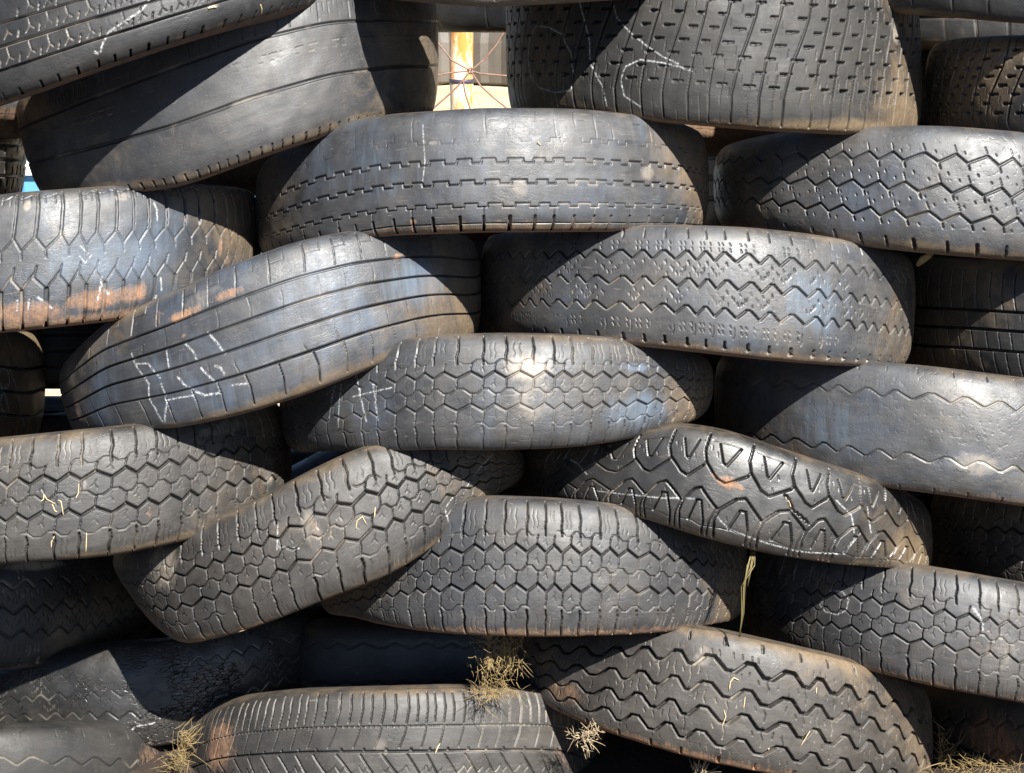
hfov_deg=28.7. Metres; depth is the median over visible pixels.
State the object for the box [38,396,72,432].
car tyre
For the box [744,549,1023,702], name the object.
car tyre
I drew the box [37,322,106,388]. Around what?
car tyre
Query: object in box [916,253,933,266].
wood chip
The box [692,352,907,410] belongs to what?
car tyre
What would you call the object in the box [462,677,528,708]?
straw clump
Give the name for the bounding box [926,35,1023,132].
car tyre
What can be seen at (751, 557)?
grass strand
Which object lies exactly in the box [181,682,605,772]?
car tyre
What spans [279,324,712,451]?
car tyre
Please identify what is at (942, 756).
grass tuft
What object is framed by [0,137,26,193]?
car tyre
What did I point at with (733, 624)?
car tyre
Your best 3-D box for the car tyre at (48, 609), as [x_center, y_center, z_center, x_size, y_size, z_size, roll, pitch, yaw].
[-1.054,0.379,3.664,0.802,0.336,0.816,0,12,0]
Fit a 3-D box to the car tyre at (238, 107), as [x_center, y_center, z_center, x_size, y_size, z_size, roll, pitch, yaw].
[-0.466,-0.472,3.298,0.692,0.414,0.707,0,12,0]
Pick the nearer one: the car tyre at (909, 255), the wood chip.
the wood chip
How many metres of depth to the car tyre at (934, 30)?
3.42 m
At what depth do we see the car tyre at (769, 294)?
3.03 m
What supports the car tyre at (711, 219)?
on the car tyre at (909, 255)
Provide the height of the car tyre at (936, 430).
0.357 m
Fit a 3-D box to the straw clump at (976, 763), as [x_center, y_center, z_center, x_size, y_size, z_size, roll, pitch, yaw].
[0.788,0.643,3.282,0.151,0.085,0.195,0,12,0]
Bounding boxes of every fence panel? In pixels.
[438,32,449,85]
[473,33,507,86]
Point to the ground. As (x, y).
(615, 753)
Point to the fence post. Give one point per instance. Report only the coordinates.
(461, 48)
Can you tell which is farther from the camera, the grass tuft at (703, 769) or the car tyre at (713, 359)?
the car tyre at (713, 359)
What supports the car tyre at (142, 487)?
on the car tyre at (48, 609)
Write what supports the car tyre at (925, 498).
on the car tyre at (733, 624)
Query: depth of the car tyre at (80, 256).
2.98 m
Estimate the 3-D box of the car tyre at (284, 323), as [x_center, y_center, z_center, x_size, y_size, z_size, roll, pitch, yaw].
[-0.395,-0.095,3.277,0.690,0.386,0.702,0,12,0]
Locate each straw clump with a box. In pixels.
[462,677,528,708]
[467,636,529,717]
[565,718,604,756]
[941,747,1020,772]
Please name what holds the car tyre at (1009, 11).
on the car tyre at (974, 82)
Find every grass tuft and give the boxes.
[151,722,207,772]
[689,758,719,772]
[917,716,974,772]
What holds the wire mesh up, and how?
attached to the fence post
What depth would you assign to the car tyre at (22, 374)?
3.33 m
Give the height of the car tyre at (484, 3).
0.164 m
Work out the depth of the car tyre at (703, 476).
3.04 m
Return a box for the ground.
[45,85,1023,772]
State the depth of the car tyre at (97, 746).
3.23 m
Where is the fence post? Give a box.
[449,32,473,109]
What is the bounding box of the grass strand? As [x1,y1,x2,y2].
[739,550,755,636]
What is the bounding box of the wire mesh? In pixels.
[434,33,506,108]
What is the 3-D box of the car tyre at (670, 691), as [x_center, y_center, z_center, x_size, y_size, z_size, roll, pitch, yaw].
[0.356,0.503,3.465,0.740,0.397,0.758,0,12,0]
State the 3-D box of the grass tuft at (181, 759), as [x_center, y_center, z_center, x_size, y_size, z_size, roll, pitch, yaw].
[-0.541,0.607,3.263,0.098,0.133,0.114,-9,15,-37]
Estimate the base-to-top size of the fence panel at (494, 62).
0.620 m
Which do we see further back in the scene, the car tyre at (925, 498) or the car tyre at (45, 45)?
the car tyre at (925, 498)
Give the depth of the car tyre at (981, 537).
3.34 m
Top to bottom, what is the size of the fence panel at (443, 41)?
0.620 m
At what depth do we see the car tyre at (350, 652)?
3.36 m
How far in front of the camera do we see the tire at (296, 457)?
3.77 m
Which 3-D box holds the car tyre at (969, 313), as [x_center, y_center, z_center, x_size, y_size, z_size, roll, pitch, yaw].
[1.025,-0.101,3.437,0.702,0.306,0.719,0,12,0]
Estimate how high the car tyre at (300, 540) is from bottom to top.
0.396 m
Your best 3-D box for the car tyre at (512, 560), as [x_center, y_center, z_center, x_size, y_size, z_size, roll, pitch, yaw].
[0.035,0.256,3.371,0.721,0.310,0.737,0,12,0]
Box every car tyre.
[0,0,316,138]
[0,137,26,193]
[0,184,260,332]
[0,329,45,436]
[0,404,291,563]
[0,555,153,669]
[0,603,357,745]
[0,720,166,772]
[16,0,438,195]
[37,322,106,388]
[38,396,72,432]
[59,231,480,429]
[113,445,525,642]
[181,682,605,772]
[255,108,708,252]
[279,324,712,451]
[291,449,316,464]
[294,602,520,687]
[321,479,747,636]
[400,0,607,6]
[436,4,506,32]
[480,225,915,365]
[506,0,921,154]
[510,607,932,772]
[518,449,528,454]
[520,409,932,567]
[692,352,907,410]
[703,125,924,225]
[707,611,749,634]
[713,125,1023,260]
[714,355,1023,505]
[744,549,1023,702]
[746,490,932,550]
[887,249,937,258]
[888,0,1023,23]
[907,256,1023,376]
[919,15,1023,49]
[922,684,1023,768]
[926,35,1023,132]
[930,494,1023,581]
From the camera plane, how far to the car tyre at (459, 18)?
3.69 m
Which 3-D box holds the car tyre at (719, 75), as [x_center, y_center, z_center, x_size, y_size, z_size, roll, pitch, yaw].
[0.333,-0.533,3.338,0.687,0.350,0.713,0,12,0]
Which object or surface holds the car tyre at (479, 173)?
on the car tyre at (284, 323)
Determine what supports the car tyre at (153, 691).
on the car tyre at (97, 746)
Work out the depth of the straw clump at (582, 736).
3.14 m
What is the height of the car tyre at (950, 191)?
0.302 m

